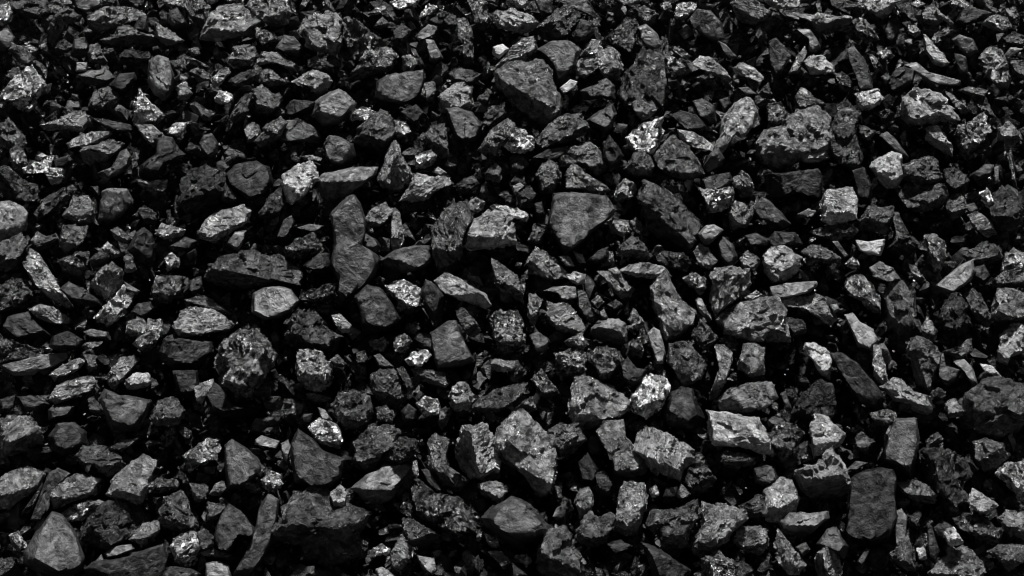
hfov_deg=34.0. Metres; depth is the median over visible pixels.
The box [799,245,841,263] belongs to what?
coal lump
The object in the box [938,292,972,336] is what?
coal lump
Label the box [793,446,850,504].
coal lump
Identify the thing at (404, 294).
coal lump
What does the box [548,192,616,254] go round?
coal lump
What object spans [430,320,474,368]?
coal lump
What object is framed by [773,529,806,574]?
coal lump
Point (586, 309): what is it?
coal lump
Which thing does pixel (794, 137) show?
coal lump
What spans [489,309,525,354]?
coal lump
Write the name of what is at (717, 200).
coal lump
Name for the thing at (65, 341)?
coal lump
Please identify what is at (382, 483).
coal lump
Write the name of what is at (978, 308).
coal lump
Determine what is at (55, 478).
coal lump
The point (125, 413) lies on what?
coal lump
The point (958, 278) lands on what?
coal lump
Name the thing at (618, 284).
coal lump
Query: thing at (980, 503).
coal lump
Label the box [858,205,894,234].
coal lump
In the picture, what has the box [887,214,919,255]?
coal lump
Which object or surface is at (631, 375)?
coal lump
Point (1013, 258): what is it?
coal lump
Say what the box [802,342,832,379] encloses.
coal lump
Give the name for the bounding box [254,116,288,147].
coal lump
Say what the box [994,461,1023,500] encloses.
coal lump
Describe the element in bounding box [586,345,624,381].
coal lump
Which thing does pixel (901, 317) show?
coal lump
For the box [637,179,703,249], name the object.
coal lump
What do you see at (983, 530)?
coal lump
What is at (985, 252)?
coal lump
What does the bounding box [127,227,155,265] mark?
coal lump
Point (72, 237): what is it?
coal lump
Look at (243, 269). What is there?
coal lump
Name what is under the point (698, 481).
coal lump
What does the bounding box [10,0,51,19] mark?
coal lump
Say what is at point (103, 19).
coal lump
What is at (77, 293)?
coal lump
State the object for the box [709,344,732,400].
coal lump
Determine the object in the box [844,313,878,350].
coal lump
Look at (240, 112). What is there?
coal lump
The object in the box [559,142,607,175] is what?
coal lump
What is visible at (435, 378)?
coal lump
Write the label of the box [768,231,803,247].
coal lump
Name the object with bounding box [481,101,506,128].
coal lump
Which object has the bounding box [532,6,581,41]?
coal lump
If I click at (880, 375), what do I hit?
coal lump
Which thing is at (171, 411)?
coal lump
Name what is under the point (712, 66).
coal lump
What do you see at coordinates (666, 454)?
coal lump
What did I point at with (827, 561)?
coal lump
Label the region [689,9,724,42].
coal lump
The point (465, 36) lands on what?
coal lump
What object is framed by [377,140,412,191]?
coal lump
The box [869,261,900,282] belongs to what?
coal lump
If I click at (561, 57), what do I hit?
coal lump
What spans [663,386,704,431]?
coal lump
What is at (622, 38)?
coal lump
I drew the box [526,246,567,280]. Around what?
coal lump
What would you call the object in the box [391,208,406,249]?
coal lump
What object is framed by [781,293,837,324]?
coal lump
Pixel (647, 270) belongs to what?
coal lump
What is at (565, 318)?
coal lump
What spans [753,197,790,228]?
coal lump
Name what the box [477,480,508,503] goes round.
coal lump
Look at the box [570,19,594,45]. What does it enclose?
coal lump
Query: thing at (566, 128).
coal lump
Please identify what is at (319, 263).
coal lump
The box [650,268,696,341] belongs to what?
coal lump
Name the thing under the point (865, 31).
coal lump
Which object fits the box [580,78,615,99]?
coal lump
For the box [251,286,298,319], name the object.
coal lump
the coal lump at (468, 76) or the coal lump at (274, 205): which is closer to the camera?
the coal lump at (274, 205)
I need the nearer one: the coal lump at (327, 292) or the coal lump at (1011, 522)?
the coal lump at (1011, 522)
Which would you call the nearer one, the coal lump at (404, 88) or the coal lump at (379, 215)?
the coal lump at (379, 215)
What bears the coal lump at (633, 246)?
on the rough coal fragments at (340, 496)
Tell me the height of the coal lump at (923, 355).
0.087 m
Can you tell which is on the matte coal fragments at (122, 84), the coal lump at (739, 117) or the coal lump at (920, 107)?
the coal lump at (920, 107)
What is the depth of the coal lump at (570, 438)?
2.49 m
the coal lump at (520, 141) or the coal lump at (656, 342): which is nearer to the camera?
the coal lump at (656, 342)
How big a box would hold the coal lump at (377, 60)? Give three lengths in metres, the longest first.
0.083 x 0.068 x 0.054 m
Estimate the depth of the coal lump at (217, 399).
2.52 m
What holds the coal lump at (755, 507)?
on the ribbed coal fragments at (932, 16)
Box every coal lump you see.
[0,65,46,111]
[0,117,26,150]
[0,165,41,202]
[0,200,27,241]
[0,232,28,271]
[0,277,34,312]
[0,338,44,363]
[0,351,68,375]
[0,414,44,457]
[0,465,45,509]
[3,311,50,340]
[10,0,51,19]
[22,159,65,184]
[23,248,73,308]
[23,511,85,575]
[29,304,71,324]
[31,468,70,520]
[37,187,70,217]
[39,110,90,131]
[47,6,81,46]
[48,422,87,455]
[49,331,82,352]
[49,376,97,404]
[50,473,101,508]
[57,251,89,276]
[59,224,87,253]
[59,281,103,306]
[61,499,103,521]
[62,195,95,225]
[66,130,111,148]
[74,445,125,476]
[76,69,115,85]
[79,139,124,166]
[79,500,151,550]
[84,544,167,575]
[87,6,144,33]
[88,86,121,110]
[90,262,124,299]
[93,284,134,326]
[97,149,130,183]
[98,188,133,222]
[99,388,151,433]
[100,25,156,46]
[105,453,156,505]
[107,354,139,390]
[117,48,152,65]
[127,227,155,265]
[129,520,160,546]
[132,88,165,125]
[132,318,163,352]
[139,136,185,180]
[147,55,174,100]
[147,476,178,492]
[150,274,185,304]
[150,396,185,425]
[155,21,184,45]
[158,490,198,532]
[159,333,213,369]
[170,531,202,567]
[172,307,234,336]
[172,370,198,400]
[177,164,228,218]
[180,0,205,28]
[182,438,221,472]
[197,204,251,242]
[199,3,260,41]
[204,250,303,289]
[205,382,258,417]
[214,328,277,401]
[214,503,254,550]
[224,439,261,488]
[226,161,272,200]
[228,44,255,67]
[229,92,251,123]
[232,494,278,575]
[247,0,291,26]
[251,84,282,116]
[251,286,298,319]
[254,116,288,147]
[255,67,287,86]
[256,51,298,72]
[258,185,285,219]
[270,486,371,565]
[279,119,321,142]
[281,160,318,204]
[282,308,343,351]
[284,99,314,117]
[284,232,323,258]
[291,70,332,94]
[291,429,345,487]
[295,349,333,392]
[299,10,343,57]
[302,282,338,302]
[303,252,332,274]
[308,418,343,448]
[310,89,356,126]
[316,166,377,200]
[323,135,355,166]
[330,195,379,306]
[330,389,374,431]
[342,16,386,61]
[349,422,402,473]
[350,46,398,78]
[350,463,411,503]
[352,109,394,149]
[354,285,401,334]
[365,202,392,228]
[369,367,406,408]
[374,70,425,104]
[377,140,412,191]
[380,245,431,272]
[383,436,419,463]
[385,279,421,311]
[390,534,411,571]
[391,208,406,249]
[399,173,451,202]
[402,517,443,547]
[410,478,483,541]
[411,368,448,387]
[419,123,448,158]
[421,279,443,322]
[426,432,469,491]
[427,11,456,30]
[430,199,473,271]
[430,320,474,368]
[434,272,491,309]
[438,82,473,112]
[445,107,482,142]
[448,381,477,411]
[449,68,481,84]
[454,422,502,481]
[456,307,480,336]
[457,17,473,64]
[463,209,516,249]
[467,0,491,30]
[470,383,525,413]
[477,118,514,155]
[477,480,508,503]
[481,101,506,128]
[481,496,550,547]
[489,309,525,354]
[491,258,523,302]
[493,7,539,35]
[493,58,562,126]
[493,408,557,499]
[495,36,537,66]
[502,127,535,153]
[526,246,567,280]
[530,368,561,400]
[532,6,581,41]
[535,113,591,149]
[535,159,561,193]
[535,524,586,575]
[537,40,580,87]
[545,301,585,335]
[547,422,587,456]
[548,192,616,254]
[553,348,586,376]
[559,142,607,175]
[565,163,610,194]
[567,375,631,426]
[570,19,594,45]
[574,46,623,81]
[574,487,593,518]
[574,511,615,546]
[577,290,598,324]
[578,453,598,485]
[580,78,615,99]
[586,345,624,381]
[587,104,616,132]
[590,318,628,344]
[596,267,635,299]
[596,418,646,477]
[602,136,623,171]
[606,16,638,57]
[613,481,648,536]
[614,179,637,202]
[616,235,651,261]
[617,47,668,116]
[619,262,671,279]
[620,357,645,386]
[624,149,656,177]
[625,116,664,157]
[627,5,658,25]
[629,373,670,419]
[633,427,694,482]
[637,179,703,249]
[641,542,690,575]
[645,499,701,551]
[647,327,664,363]
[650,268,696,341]
[652,135,705,180]
[654,251,690,272]
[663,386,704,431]
[666,340,708,385]
[670,110,705,133]
[677,129,713,151]
[680,466,716,496]
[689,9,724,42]
[689,501,748,557]
[691,319,717,350]
[692,55,730,80]
[692,98,716,124]
[693,243,717,269]
[694,184,734,212]
[697,549,735,575]
[702,172,732,188]
[705,410,775,455]
[709,265,751,314]
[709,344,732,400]
[715,96,757,153]
[716,296,790,342]
[717,236,737,266]
[717,381,776,412]
[720,452,754,469]
[727,200,752,229]
[730,0,771,24]
[732,170,753,197]
[732,524,769,555]
[737,343,765,378]
[738,494,767,518]
[752,463,778,485]
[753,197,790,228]
[754,105,831,172]
[762,245,802,282]
[762,477,799,523]
[764,168,822,197]
[766,101,788,128]
[767,422,804,462]
[768,38,790,76]
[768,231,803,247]
[769,281,817,298]
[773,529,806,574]
[778,511,829,537]
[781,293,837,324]
[790,378,835,428]
[791,12,851,34]
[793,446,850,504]
[794,87,826,109]
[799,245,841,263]
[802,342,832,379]
[803,55,834,74]
[808,223,858,242]
[808,413,845,457]
[814,546,842,575]
[816,527,849,558]
[821,186,857,224]
[829,99,863,169]
[830,352,885,409]
[844,274,880,313]
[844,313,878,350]
[845,467,897,547]
[847,46,872,90]
[852,17,878,43]
[852,167,872,204]
[854,88,884,110]
[858,0,903,18]
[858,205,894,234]
[869,151,903,188]
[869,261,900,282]
[872,344,887,385]
[879,377,934,414]
[881,280,921,339]
[883,417,919,477]
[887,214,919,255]
[887,533,915,571]
[888,67,914,93]
[895,182,948,213]
[896,479,937,503]
[898,87,959,126]
[901,156,942,185]
[904,62,960,85]
[906,335,941,391]
[916,446,973,508]
[923,233,946,272]
[925,125,953,156]
[927,545,985,575]
[935,259,974,294]
[936,353,960,386]
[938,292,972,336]
[943,167,969,193]
[944,192,967,221]
[952,515,1003,545]
[953,113,991,160]
[954,5,990,27]
[955,376,1023,439]
[962,241,1002,264]
[963,288,992,327]
[967,211,996,237]
[967,488,998,514]
[972,438,1010,472]
[978,47,1010,89]
[986,544,1023,571]
[988,185,1023,233]
[991,287,1023,321]
[992,269,1023,288]
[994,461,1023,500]
[996,322,1023,364]
[997,509,1023,539]
[1001,247,1023,271]
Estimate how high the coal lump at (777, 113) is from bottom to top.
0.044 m
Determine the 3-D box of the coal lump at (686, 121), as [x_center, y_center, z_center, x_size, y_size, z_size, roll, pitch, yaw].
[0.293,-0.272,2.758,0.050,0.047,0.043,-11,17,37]
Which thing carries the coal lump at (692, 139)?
on the rough coal fragments at (340, 496)
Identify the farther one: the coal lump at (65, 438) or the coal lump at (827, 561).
the coal lump at (65, 438)
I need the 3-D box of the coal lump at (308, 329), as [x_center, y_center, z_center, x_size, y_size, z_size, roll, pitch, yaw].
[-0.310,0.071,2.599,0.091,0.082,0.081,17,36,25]
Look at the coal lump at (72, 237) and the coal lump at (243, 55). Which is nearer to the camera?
the coal lump at (72, 237)
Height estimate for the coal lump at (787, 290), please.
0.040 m
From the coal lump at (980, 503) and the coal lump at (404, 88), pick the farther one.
the coal lump at (404, 88)
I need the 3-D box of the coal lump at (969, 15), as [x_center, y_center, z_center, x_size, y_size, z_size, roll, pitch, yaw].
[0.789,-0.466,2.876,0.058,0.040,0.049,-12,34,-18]
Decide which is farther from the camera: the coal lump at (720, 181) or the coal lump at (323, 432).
the coal lump at (720, 181)
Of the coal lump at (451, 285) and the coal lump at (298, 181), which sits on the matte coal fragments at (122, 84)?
the coal lump at (298, 181)
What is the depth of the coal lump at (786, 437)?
2.48 m
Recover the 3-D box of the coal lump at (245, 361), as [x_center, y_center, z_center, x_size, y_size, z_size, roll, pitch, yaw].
[-0.409,0.119,2.567,0.106,0.119,0.103,-34,76,-11]
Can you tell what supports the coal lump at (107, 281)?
on the rough coal fragments at (340, 496)
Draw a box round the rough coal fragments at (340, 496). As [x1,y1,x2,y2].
[0,0,1023,575]
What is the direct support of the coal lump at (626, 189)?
on the rough coal fragments at (340, 496)
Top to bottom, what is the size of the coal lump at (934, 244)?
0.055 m
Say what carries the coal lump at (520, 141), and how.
on the rough coal fragments at (340, 496)
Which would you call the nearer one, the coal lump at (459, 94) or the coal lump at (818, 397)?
the coal lump at (818, 397)
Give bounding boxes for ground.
[0,0,1023,575]
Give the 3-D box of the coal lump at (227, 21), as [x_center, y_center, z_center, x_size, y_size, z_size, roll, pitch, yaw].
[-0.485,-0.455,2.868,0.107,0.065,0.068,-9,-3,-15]
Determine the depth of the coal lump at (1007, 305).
2.58 m
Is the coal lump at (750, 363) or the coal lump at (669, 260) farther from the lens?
the coal lump at (669, 260)
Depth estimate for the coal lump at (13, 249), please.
2.64 m
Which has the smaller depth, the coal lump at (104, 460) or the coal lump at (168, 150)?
the coal lump at (104, 460)
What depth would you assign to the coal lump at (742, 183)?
2.70 m
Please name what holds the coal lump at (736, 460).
on the ribbed coal fragments at (932, 16)
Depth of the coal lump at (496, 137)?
2.72 m
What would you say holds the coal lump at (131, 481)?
on the rough coal fragments at (340, 496)
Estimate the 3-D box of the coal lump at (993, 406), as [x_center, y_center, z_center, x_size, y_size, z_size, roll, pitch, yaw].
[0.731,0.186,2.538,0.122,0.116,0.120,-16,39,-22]
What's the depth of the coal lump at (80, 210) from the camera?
2.67 m
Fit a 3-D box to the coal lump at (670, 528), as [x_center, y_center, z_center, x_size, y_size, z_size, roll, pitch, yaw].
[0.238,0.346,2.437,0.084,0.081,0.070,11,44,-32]
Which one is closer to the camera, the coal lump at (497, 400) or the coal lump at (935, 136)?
the coal lump at (497, 400)
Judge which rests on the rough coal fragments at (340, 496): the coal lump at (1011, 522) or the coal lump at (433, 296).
the coal lump at (433, 296)
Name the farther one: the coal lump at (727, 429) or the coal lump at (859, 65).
the coal lump at (859, 65)
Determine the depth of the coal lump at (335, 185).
2.70 m
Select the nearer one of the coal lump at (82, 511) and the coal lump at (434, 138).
the coal lump at (82, 511)
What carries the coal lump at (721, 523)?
on the rough coal fragments at (340, 496)
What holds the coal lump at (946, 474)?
on the ribbed coal fragments at (932, 16)
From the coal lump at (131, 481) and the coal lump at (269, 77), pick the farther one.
the coal lump at (269, 77)
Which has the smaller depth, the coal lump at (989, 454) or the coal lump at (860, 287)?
the coal lump at (989, 454)
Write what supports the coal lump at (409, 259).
on the matte coal fragments at (122, 84)
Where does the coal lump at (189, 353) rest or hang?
on the matte coal fragments at (122, 84)
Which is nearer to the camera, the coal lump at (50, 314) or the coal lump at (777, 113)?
the coal lump at (50, 314)
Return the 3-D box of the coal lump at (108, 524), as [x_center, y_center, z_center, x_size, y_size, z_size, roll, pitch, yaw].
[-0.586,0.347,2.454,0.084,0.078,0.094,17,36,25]
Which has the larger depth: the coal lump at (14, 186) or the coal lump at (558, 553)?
the coal lump at (14, 186)
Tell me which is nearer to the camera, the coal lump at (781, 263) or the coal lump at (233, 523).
the coal lump at (233, 523)
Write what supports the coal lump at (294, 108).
on the coal lump at (297, 130)
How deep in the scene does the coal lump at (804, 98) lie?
2.77 m
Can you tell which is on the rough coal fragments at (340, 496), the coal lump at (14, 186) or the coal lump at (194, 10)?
the coal lump at (194, 10)
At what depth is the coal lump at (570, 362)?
2.54 m
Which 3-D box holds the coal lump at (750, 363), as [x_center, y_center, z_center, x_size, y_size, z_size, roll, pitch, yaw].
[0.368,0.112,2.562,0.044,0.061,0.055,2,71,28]
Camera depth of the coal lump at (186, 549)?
2.42 m
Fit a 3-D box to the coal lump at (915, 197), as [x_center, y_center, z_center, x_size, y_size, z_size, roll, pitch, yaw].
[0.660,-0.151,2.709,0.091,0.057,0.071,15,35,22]
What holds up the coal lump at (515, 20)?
on the rough coal fragments at (340, 496)
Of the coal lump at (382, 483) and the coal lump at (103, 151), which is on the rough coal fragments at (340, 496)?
the coal lump at (103, 151)
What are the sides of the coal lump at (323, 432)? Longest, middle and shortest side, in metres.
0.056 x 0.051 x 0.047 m
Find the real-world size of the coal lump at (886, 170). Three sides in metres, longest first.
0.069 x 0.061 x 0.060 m
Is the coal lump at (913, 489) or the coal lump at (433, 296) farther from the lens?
the coal lump at (433, 296)
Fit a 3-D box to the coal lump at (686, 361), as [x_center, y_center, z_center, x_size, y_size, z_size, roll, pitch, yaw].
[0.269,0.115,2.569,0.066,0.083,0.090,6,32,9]
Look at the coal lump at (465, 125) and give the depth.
2.75 m
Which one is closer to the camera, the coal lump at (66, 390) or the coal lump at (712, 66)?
the coal lump at (66, 390)
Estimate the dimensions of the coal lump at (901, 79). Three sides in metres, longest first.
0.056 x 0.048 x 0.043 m
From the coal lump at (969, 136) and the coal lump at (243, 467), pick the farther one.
the coal lump at (969, 136)
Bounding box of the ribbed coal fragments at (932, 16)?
[0,0,1023,575]
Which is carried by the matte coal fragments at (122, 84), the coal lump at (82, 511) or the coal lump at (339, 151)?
the coal lump at (339, 151)
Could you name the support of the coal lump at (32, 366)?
on the matte coal fragments at (122, 84)
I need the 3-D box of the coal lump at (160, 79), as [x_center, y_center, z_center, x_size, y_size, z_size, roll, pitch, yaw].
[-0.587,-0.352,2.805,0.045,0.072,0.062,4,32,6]
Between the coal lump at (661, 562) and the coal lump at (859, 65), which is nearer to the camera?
the coal lump at (661, 562)
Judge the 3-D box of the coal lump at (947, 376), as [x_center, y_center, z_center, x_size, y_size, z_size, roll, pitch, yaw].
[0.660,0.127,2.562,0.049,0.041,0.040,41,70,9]
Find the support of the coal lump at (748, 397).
on the rough coal fragments at (340, 496)
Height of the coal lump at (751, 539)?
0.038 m
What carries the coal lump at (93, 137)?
on the ground
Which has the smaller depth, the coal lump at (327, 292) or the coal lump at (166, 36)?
the coal lump at (327, 292)
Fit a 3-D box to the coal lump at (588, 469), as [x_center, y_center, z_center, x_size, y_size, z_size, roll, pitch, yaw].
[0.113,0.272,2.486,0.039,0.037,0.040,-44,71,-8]
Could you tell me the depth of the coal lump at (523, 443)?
2.47 m
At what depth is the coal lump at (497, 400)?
2.53 m
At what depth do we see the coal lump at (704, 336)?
2.56 m
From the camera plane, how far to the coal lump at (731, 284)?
2.60 m
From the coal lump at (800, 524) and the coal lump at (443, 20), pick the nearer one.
the coal lump at (800, 524)
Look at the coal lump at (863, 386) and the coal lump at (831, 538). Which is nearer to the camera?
the coal lump at (831, 538)
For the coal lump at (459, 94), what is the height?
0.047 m
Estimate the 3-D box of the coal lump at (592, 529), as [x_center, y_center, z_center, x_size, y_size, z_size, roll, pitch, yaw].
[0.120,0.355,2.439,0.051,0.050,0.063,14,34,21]
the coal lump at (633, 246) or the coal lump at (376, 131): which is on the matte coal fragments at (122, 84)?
the coal lump at (376, 131)
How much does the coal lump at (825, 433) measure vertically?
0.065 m
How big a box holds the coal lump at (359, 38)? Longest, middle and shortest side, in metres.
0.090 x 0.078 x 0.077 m
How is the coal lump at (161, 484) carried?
on the ribbed coal fragments at (932, 16)
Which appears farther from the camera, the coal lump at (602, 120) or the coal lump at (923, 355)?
the coal lump at (602, 120)
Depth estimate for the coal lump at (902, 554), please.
2.40 m
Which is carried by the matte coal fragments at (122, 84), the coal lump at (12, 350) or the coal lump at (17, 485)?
the coal lump at (17, 485)
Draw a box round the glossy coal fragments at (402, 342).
[0,0,1023,575]
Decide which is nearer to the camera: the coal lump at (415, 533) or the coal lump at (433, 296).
the coal lump at (415, 533)
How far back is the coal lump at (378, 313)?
2.57 m
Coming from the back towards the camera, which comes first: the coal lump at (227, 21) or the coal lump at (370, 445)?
the coal lump at (227, 21)
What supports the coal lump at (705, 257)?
on the ribbed coal fragments at (932, 16)
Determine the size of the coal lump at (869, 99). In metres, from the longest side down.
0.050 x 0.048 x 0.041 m
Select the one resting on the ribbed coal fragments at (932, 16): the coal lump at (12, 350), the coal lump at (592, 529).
the coal lump at (12, 350)
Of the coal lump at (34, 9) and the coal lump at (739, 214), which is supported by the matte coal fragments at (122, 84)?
the coal lump at (739, 214)
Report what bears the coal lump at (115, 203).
on the matte coal fragments at (122, 84)
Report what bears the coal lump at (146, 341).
on the rough coal fragments at (340, 496)
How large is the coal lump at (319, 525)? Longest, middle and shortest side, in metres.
0.147 x 0.125 x 0.115 m
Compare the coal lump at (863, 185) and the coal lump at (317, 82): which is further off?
the coal lump at (317, 82)
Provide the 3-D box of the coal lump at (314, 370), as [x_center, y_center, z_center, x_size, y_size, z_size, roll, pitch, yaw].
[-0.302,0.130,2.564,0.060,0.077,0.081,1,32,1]
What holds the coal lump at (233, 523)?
on the matte coal fragments at (122, 84)
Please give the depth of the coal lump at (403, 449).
2.47 m
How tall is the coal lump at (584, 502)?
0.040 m
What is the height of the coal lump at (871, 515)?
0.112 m
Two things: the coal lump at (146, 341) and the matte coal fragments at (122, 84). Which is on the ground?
the matte coal fragments at (122, 84)
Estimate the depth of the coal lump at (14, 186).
2.68 m
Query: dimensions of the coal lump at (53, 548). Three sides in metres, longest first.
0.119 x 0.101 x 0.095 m
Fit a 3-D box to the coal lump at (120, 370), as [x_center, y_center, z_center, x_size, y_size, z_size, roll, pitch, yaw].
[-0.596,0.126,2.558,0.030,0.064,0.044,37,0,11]
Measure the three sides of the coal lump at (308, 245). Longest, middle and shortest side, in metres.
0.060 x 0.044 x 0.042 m
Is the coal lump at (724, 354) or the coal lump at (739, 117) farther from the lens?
the coal lump at (739, 117)
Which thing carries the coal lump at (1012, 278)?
on the coal lump at (1013, 258)
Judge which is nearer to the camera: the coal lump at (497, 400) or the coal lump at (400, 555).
the coal lump at (400, 555)
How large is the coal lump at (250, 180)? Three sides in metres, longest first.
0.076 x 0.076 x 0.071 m
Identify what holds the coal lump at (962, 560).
on the rough coal fragments at (340, 496)
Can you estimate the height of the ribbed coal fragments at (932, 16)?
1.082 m
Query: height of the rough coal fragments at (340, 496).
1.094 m
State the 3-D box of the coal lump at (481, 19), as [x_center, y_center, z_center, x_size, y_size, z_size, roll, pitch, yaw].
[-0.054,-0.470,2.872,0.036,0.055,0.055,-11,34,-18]
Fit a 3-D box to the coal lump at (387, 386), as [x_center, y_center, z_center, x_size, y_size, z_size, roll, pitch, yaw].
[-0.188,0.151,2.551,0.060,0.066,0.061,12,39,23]
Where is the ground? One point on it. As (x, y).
(702, 42)
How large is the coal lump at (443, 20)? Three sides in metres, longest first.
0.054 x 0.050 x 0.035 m
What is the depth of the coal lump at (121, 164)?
2.72 m
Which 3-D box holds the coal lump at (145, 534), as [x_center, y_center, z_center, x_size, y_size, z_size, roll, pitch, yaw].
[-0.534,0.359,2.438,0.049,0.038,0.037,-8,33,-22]
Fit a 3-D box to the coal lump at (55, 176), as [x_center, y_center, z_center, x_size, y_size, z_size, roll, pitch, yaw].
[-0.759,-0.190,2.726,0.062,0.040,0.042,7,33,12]
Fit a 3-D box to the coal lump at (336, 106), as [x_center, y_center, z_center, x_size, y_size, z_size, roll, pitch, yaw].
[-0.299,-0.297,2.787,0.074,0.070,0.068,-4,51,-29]
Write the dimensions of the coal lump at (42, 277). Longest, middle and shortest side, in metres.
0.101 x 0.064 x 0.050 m
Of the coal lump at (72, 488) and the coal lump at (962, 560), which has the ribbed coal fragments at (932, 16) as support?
the coal lump at (72, 488)
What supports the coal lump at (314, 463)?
on the matte coal fragments at (122, 84)
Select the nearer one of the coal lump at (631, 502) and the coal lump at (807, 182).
the coal lump at (631, 502)
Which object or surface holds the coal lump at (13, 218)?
on the ribbed coal fragments at (932, 16)
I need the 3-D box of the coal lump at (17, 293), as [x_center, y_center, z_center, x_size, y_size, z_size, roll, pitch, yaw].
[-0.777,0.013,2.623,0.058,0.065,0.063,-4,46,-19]
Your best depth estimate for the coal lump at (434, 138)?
2.73 m
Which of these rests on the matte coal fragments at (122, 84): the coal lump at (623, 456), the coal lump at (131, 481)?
the coal lump at (623, 456)
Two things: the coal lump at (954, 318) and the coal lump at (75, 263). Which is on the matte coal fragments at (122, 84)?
the coal lump at (75, 263)
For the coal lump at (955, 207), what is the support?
on the ribbed coal fragments at (932, 16)
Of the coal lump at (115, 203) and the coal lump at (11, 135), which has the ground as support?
the coal lump at (11, 135)
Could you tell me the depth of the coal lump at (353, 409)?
2.50 m
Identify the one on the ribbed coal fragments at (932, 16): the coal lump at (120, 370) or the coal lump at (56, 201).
the coal lump at (56, 201)
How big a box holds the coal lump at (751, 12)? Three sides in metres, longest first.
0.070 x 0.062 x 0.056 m
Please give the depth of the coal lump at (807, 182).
2.70 m
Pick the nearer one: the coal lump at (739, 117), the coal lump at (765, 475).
the coal lump at (765, 475)
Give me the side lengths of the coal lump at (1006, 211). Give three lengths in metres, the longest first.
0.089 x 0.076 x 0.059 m
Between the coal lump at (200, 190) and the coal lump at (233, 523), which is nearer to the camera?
the coal lump at (233, 523)
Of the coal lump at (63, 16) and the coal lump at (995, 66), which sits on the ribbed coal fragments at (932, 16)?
the coal lump at (995, 66)
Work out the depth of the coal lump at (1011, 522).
2.43 m
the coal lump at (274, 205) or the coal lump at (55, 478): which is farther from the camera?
the coal lump at (274, 205)
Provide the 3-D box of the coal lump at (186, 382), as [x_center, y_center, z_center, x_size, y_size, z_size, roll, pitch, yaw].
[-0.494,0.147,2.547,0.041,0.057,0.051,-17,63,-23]
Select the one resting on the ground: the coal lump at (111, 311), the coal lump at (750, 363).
the coal lump at (111, 311)
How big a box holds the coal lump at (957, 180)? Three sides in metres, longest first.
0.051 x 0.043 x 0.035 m
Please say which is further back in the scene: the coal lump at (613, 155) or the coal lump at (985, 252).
the coal lump at (613, 155)
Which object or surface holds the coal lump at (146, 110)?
on the rough coal fragments at (340, 496)
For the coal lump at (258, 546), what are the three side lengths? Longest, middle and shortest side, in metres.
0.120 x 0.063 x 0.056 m
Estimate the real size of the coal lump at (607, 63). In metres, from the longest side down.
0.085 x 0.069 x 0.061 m
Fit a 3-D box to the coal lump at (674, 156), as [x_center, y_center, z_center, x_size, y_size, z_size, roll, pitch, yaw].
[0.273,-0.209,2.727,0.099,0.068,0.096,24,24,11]
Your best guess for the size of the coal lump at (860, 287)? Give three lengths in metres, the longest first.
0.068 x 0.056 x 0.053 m
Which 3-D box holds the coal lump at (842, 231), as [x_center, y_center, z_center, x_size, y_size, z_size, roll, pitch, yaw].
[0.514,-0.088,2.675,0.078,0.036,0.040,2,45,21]
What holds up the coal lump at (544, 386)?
on the ribbed coal fragments at (932, 16)
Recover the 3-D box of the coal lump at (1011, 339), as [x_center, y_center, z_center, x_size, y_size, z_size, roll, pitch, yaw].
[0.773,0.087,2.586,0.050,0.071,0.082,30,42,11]
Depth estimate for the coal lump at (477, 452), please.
2.47 m
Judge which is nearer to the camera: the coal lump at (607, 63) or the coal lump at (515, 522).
the coal lump at (515, 522)
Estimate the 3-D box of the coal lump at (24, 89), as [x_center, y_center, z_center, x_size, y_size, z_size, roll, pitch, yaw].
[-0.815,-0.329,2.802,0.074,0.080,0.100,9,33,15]
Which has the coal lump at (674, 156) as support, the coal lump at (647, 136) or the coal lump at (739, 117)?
the coal lump at (647, 136)
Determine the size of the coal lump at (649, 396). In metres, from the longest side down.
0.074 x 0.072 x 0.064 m
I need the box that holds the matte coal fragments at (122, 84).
[0,0,1023,575]
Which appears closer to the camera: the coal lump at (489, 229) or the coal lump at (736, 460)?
the coal lump at (736, 460)
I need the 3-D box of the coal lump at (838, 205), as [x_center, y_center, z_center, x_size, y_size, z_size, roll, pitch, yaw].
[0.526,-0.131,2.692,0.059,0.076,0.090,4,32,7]
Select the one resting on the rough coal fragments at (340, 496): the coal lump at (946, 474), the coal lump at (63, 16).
the coal lump at (63, 16)
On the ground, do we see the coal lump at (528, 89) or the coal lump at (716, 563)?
the coal lump at (716, 563)
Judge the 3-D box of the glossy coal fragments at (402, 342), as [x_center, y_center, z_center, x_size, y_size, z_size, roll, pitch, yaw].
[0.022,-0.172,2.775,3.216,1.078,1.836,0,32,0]
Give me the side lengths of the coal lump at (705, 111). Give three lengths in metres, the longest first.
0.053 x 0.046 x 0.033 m
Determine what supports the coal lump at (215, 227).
on the ribbed coal fragments at (932, 16)
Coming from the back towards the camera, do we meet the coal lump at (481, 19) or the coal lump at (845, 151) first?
the coal lump at (481, 19)
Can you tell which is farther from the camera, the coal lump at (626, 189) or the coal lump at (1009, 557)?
the coal lump at (626, 189)
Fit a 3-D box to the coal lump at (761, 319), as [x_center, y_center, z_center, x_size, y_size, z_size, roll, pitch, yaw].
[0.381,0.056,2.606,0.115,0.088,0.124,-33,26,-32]
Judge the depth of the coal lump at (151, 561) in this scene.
2.39 m
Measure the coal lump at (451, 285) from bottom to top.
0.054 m
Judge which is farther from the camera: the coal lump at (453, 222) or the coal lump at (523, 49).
the coal lump at (523, 49)
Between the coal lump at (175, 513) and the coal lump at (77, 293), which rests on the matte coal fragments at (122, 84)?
the coal lump at (175, 513)
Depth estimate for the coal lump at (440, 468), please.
2.46 m
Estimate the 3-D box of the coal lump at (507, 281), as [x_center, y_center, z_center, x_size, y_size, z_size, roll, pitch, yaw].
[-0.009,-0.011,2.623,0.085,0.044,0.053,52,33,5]
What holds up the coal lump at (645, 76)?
on the rough coal fragments at (340, 496)
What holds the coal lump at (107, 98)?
on the ribbed coal fragments at (932, 16)
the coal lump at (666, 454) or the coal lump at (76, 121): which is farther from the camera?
the coal lump at (76, 121)

